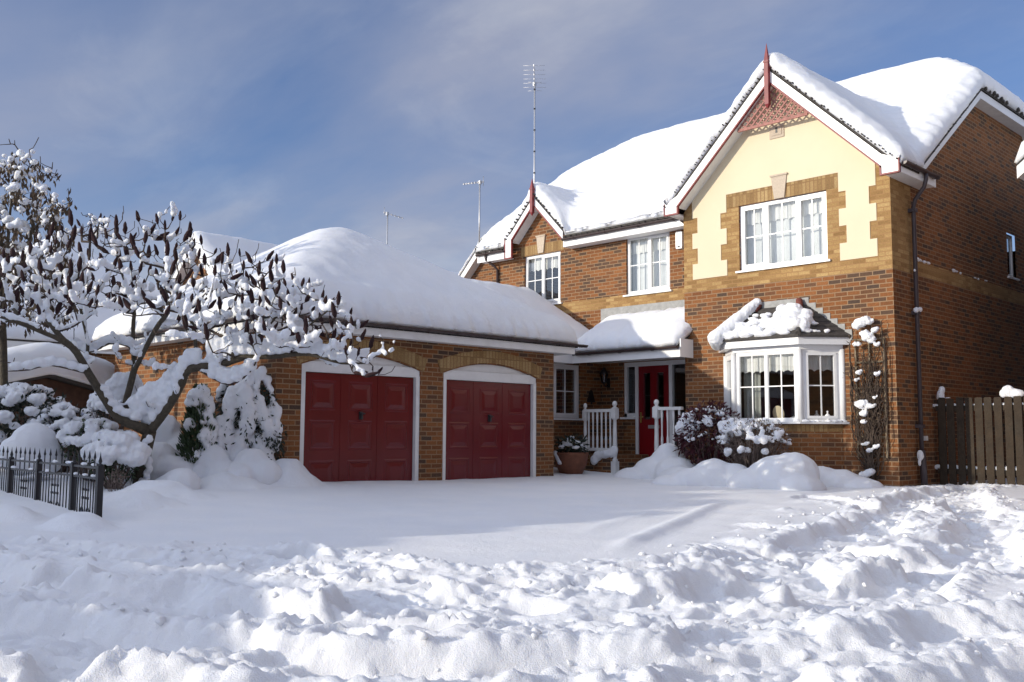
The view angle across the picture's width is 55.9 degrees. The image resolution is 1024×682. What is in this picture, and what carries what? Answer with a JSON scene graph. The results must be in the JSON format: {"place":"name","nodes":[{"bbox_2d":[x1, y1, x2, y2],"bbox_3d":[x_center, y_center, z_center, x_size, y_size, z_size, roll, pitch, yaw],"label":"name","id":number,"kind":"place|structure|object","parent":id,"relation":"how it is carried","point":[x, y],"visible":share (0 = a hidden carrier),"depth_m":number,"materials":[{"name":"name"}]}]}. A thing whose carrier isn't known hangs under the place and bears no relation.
{"place":"outdoors","nodes":[
{"label":"outdoors","id":0,"kind":"place"},
{"bbox_2d":[0,458,1023,681],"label":"snowy ground","id":1,"kind":"structure","parent":0,"point":[560,532],"depth_m":5.64,"materials":[{"name":"white snow"}]},
{"bbox_2d":[0,422,63,476],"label":"snow mound","id":2,"kind":"object","parent":1,"relation":"on","point":[37,437],"visible":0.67,"depth_m":12.40,"materials":[{"name":"white snow"}]},
{"bbox_2d":[0,380,75,444],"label":"evergreen shrub","id":3,"kind":"object","parent":1,"relation":"on","point":[30,398],"visible":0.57,"depth_m":14.10,"materials":[{"name":"white plant"}]},
{"bbox_2d":[0,137,78,430],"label":"leafy tree","id":4,"kind":"object","parent":1,"relation":"on","point":[16,227],"visible":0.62,"depth_m":15.02,"materials":[{"name":"white plant"}]},
{"bbox_2d":[0,446,103,516],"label":"iron fence","id":5,"kind":"object","parent":1,"relation":"on","point":[97,478],"visible":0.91,"depth_m":10.00,"materials":[{"name":"black metal"}]},
{"bbox_2d":[0,342,114,462],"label":"garden shed","id":6,"kind":"structure","parent":1,"relation":"on","point":[76,387],"depth_m":17.58,"materials":[{"name":"brown wood"}]},
{"bbox_2d":[26,400,98,472],"bbox_3d":[-6.642,1.487,14.305,1.129,1.233,1.109,2,-6,-18],"label":"evergreen shrub","id":7,"kind":"object","parent":1,"relation":"on","point":[66,411],"visible":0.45,"depth_m":14.02,"materials":[{"name":"white plant"}]},
{"bbox_2d":[6,236,160,416],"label":"hipped house","id":8,"kind":"structure","parent":1,"relation":"on","point":[15,335],"depth_m":25.80,"materials":[{"name":"brick"}]},
{"bbox_2d":[56,417,122,481],"bbox_3d":[-5.528,1.479,12.675,0.816,0.988,0.806,-2,-6,23],"label":"round shrub","id":9,"kind":"object","parent":1,"relation":"on","point":[83,432],"visible":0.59,"depth_m":12.48,"materials":[{"name":"white plant"}]},
{"bbox_2d":[86,391,129,466],"bbox_3d":[-5.774,1.306,13.979,0.697,1.418,0.802,6,-8,-44],"label":"round shrub","id":10,"kind":"object","parent":1,"relation":"on","point":[95,404],"visible":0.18,"depth_m":13.81,"materials":[{"name":"green plant"}]},
{"bbox_2d":[80,429,151,488],"bbox_3d":[-5.069,1.569,12.288,0.842,0.897,0.956,6,-8,-44],"label":"round shrub","id":11,"kind":"object","parent":1,"relation":"on","point":[128,448],"visible":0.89,"depth_m":12.07,"materials":[{"name":"white plant"}]},
{"bbox_2d":[104,470,130,491],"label":"dry plant","id":12,"kind":"object","parent":1,"relation":"on","point":[117,483],"visible":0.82,"depth_m":11.81,"materials":[{"name":"brown plant"}]},
{"bbox_2d":[117,442,193,482],"bbox_3d":[-4.827,1.768,13.238,1.297,0.762,0.845,0,-5,5],"label":"snow mound","id":13,"kind":"object","parent":1,"relation":"on","point":[165,458],"visible":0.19,"depth_m":12.96,"materials":[{"name":"white snow"}]},
{"bbox_2d":[154,415,195,458],"bbox_3d":[-5.077,1.624,14.280,1.016,1.076,0.664,3,-6,-26],"label":"snow mound","id":14,"kind":"object","parent":1,"relation":"on","point":[168,431],"visible":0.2,"depth_m":14.14,"materials":[{"name":"white snow"}]},
{"bbox_2d":[156,468,200,489],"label":"snow mound","id":15,"kind":"object","parent":1,"relation":"on","point":[188,477],"visible":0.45,"depth_m":12.27,"materials":[{"name":"white snow"}]},
{"bbox_2d":[175,383,218,462],"bbox_3d":[-4.319,1.482,13.282,0.653,1.825,0.653,6,-8,-44],"label":"narrow conifer","id":16,"kind":"object","parent":1,"relation":"on","point":[200,424],"visible":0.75,"depth_m":13.18,"materials":[{"name":"green plant"}]},
{"bbox_2d":[0,201,394,483],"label":"sumac tree","id":17,"kind":"object","parent":1,"relation":"on","point":[150,404],"visible":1,"depth_m":12.36,"materials":[{"name":"white plant"}]},
{"bbox_2d":[192,444,232,478],"bbox_3d":[-4.021,1.776,13.141,0.782,0.746,0.613,-1,-6,13],"label":"snow mound","id":18,"kind":"object","parent":1,"relation":"on","point":[213,459],"visible":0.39,"depth_m":12.98,"materials":[{"name":"white snow"}]},
{"bbox_2d":[213,366,287,460],"bbox_3d":[-3.860,1.316,13.733,1.322,1.933,1.229,6,-8,-44],"label":"drooping shrub","id":19,"kind":"object","parent":1,"relation":"on","point":[246,418],"visible":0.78,"depth_m":13.53,"materials":[{"name":"white plant"}]},
{"bbox_2d":[228,448,281,484],"bbox_3d":[-3.608,1.796,13.175,0.846,0.653,0.751,6,-8,-44],"label":"snow mound","id":20,"kind":"object","parent":1,"relation":"on","point":[259,465],"visible":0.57,"depth_m":13.04,"materials":[{"name":"white snow"}]},
{"bbox_2d":[170,231,458,376],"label":"gabled house","id":21,"kind":"structure","parent":1,"relation":"on","point":[212,242],"depth_m":28.16,"materials":[{"name":"brick"}]},
{"bbox_2d":[383,207,402,243],"bbox_3d":[-4.063,-3.025,32.846,0.680,3.114,0.340,0,-5,5],"label":"tv aerial","id":22,"kind":"object","parent":21,"relation":"on","point":[387,213],"visible":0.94,"depth_m":32.95,"materials":[{"name":"metal"}]},
{"bbox_2d":[91,227,587,481],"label":"double garage","id":23,"kind":"structure","parent":1,"relation":"on","point":[432,417],"depth_m":15.93,"materials":[{"name":"brick"}]},
{"bbox_2d":[303,372,412,481],"bbox_3d":[-2.338,1.581,14.891,2.080,2.115,0.082,6,-8,-44],"label":"garage door","id":24,"kind":"structure","parent":23,"relation":"in","point":[357,427],"depth_m":14.90,"materials":[{"name":"paint"}]},
{"bbox_2d":[445,380,530,479],"bbox_3d":[-0.390,1.774,16.808,2.080,2.115,0.082,6,-8,-44],"label":"garage door","id":25,"kind":"structure","parent":23,"relation":"in","point":[488,423],"depth_m":16.81,"materials":[{"name":"paint"}]},
{"bbox_2d":[458,234,491,281],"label":"gabled house","id":26,"kind":"structure","parent":1,"relation":"on","point":[472,268],"depth_m":30.34,"materials":[{"name":"brick"}]},
{"bbox_2d":[463,176,483,243],"bbox_3d":[-1.202,-3.842,29.926,0.668,2.573,0.300,-1,-6,10],"label":"tv aerial","id":27,"kind":"object","parent":26,"relation":"on","point":[479,182],"visible":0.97,"depth_m":29.95,"materials":[{"name":"metal"}]},
{"bbox_2d":[554,434,590,473],"bbox_3d":[1.162,2.229,18.858,0.754,0.855,0.772,-2,-6,21],"label":"plant pot","id":28,"kind":"object","parent":1,"relation":"on","point":[569,460],"visible":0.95,"depth_m":18.65,"materials":[{"name":"ceramic"}]},
{"bbox_2d":[613,443,695,478],"bbox_3d":[2.789,2.435,17.513,1.295,1.164,1.970,6,-8,-44],"label":"snow mound","id":29,"kind":"object","parent":1,"relation":"on","point":[663,459],"visible":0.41,"depth_m":17.51,"materials":[{"name":"white snow"}]},
{"bbox_2d":[652,399,682,451],"bbox_3d":[2.965,1.858,18.307,0.128,1.510,0.664,6,-8,-44],"label":"porch railing","id":30,"kind":"object","parent":1,"relation":"on","point":[657,412],"visible":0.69,"depth_m":18.43,"materials":[{"name":"white paint"}]},
{"bbox_2d":[651,458,746,485],"bbox_3d":[3.158,2.336,15.960,1.692,0.791,0.782,-1,-6,12],"label":"snow mound","id":31,"kind":"object","parent":1,"relation":"on","point":[714,472],"visible":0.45,"depth_m":15.69,"materials":[{"name":"white snow"}]},
{"bbox_2d":[672,399,739,464],"bbox_3d":[3.553,1.823,17.292,1.411,1.621,1.411,6,-8,-44],"label":"red shrub","id":32,"kind":"object","parent":1,"relation":"on","point":[689,426],"visible":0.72,"depth_m":17.13,"materials":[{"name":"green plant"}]},
{"bbox_2d":[406,43,1023,485],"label":"brick house","id":33,"kind":"structure","parent":1,"relation":"on","point":[812,215],"depth_m":18.07,"materials":[{"name":"brick"}]},
{"bbox_2d":[523,64,544,182],"bbox_3d":[0.626,-4.934,28.198,0.700,6.084,1.700,0,-5,4],"label":"tv aerial","id":34,"kind":"object","parent":33,"relation":"on","point":[534,87],"visible":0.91,"depth_m":28.82,"materials":[{"name":"metal"}]},
{"bbox_2d":[526,251,561,304],"bbox_3d":[0.763,-1.427,22.676,0.257,1.245,1.290,6,-8,-44],"label":"window","id":35,"kind":"structure","parent":33,"relation":"in","point":[542,262],"depth_m":22.66,"materials":[{"name":"plastic"}]},
{"bbox_2d":[554,364,581,419],"bbox_3d":[0.821,1.050,20.046,1.870,1.175,0.160,6,-8,-44],"label":"window","id":36,"kind":"structure","parent":33,"relation":"in","point":[557,416],"depth_m":20.44,"materials":[{"name":"plastic"}]},
{"bbox_2d":[587,390,594,403],"bbox_3d":[1.712,1.218,20.831,0.220,0.310,0.060,6,-8,-44],"label":"wall bell","id":37,"kind":"object","parent":33,"relation":"attached to","point":[591,399],"depth_m":20.81,"materials":[{"name":"metal"}]},
{"bbox_2d":[582,401,618,472],"bbox_3d":[1.783,1.970,19.497,0.128,1.500,0.893,6,-8,-44],"label":"porch railing","id":38,"kind":"object","parent":33,"relation":"on","point":[613,411],"visible":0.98,"depth_m":19.43,"materials":[{"name":"white paint"}]},
{"bbox_2d":[590,446,617,464],"bbox_3d":[1.862,2.291,19.323,0.621,0.403,0.218,-4,-7,35],"label":"snow drift","id":39,"kind":"object","parent":33,"relation":"on","point":[597,456],"visible":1,"depth_m":19.25,"materials":[{"name":"white snow"}]},
{"bbox_2d":[600,367,609,387],"bbox_3d":[2.020,0.787,20.877,0.262,0.440,0.187,3,-6,-24],"label":"wall lantern","id":40,"kind":"object","parent":33,"relation":"attached to","point":[605,379],"depth_m":20.88,"materials":[{"name":"metal"}]},
{"bbox_2d":[623,232,671,296],"bbox_3d":[2.939,-1.627,20.505,0.285,1.295,1.270,6,-8,-44],"label":"window","id":41,"kind":"structure","parent":33,"relation":"in","point":[650,253],"depth_m":20.56,"materials":[{"name":"plastic"}]},
{"bbox_2d":[639,365,668,456],"bbox_3d":[2.959,1.588,20.095,0.106,2.147,0.794,6,-8,-44],"label":"front door","id":42,"kind":"structure","parent":33,"relation":"in","point":[646,426],"depth_m":20.16,"materials":[{"name":"paint"}]},
{"bbox_2d":[675,231,683,248],"bbox_3d":[3.448,-2.077,19.844,0.078,0.360,0.160,6,-8,-44],"label":"alarm box","id":43,"kind":"object","parent":33,"relation":"attached to","point":[679,239],"visible":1,"depth_m":19.81,"materials":[{"name":"plastic"}]},
{"bbox_2d":[707,297,852,468],"bbox_3d":[4.488,1.065,16.781,0.952,3.814,2.687,6,-8,-44],"label":"bay window","id":44,"kind":"structure","parent":33,"relation":"in","point":[796,335],"depth_m":16.47,"materials":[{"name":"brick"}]},
{"bbox_2d":[735,191,830,272],"bbox_3d":[4.907,-1.939,17.390,0.282,1.265,1.870,6,-8,-44],"label":"window","id":45,"kind":"structure","parent":33,"relation":"in","point":[789,231],"depth_m":17.47,"materials":[{"name":"plastic"}]},
{"bbox_2d":[854,337,888,457],"bbox_3d":[5.923,0.931,15.895,0.041,1.970,0.530,6,-8,-44],"label":"trellis","id":46,"kind":"object","parent":33,"relation":"attached to","point":[855,355],"visible":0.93,"depth_m":15.86,"materials":[{"name":"brown wood"}]},
{"bbox_2d":[843,316,891,480],"bbox_3d":[5.807,1.038,15.856,0.326,2.913,1.020,6,-8,-44],"label":"climbing plant","id":47,"kind":"object","parent":46,"relation":"attached to","point":[871,440],"visible":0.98,"depth_m":15.79,"materials":[{"name":"brown plant"}]},
{"bbox_2d":[1006,234,1019,280],"bbox_3d":[10.292,-1.737,19.929,0.600,0.945,0.160,6,-8,-44],"label":"window","id":48,"kind":"structure","parent":33,"relation":"in","point":[1011,276],"depth_m":20.08,"materials":[{"name":"plastic"}]},
{"bbox_2d":[715,415,791,467],"bbox_3d":[4.054,1.875,16.107,1.041,1.322,1.395,6,-8,-44],"label":"twiggy shrub","id":49,"kind":"object","parent":1,"relation":"on","point":[736,430],"visible":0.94,"depth_m":15.96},
{"bbox_2d":[726,452,826,490],"bbox_3d":[4.154,2.236,15.077,1.045,0.995,1.600,6,-8,-44],"label":"snow mound","id":50,"kind":"object","parent":1,"relation":"on","point":[794,471],"visible":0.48,"depth_m":14.78,"materials":[{"name":"white snow"}]},
{"bbox_2d":[818,466,883,487],"bbox_3d":[5.346,2.353,15.513,1.225,0.668,0.770,-3,-6,30],"label":"snow mound","id":51,"kind":"object","parent":1,"relation":"on","point":[839,478],"visible":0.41,"depth_m":15.27,"materials":[{"name":"white snow"}]},
{"bbox_2d":[933,385,1023,484],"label":"timber fence","id":52,"kind":"object","parent":1,"relation":"on","point":[1000,470],"visible":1,"depth_m":15.95,"materials":[{"name":"brown wood"}]},
{"bbox_2d":[0,0,1023,287],"label":"sky","id":53,"kind":"structure","parent":0,"point":[278,122],"materials":[{"name":"blue"}]},
{"bbox_2d":[773,406,784,417],"bbox_3d":[4.622,1.258,16.713,0.068,0.274,0.230,6,-8,-44],"label":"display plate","id":54,"kind":"object","parent":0,"point":[776,411],"visible":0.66,"depth_m":16.70,"materials":[{"name":"beige ceramic"}]},
{"bbox_2d":[1014,141,1023,179],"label":"roof","id":55,"kind":"structure","parent":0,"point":[1019,160],"depth_m":16.94,"materials":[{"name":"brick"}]}
]}

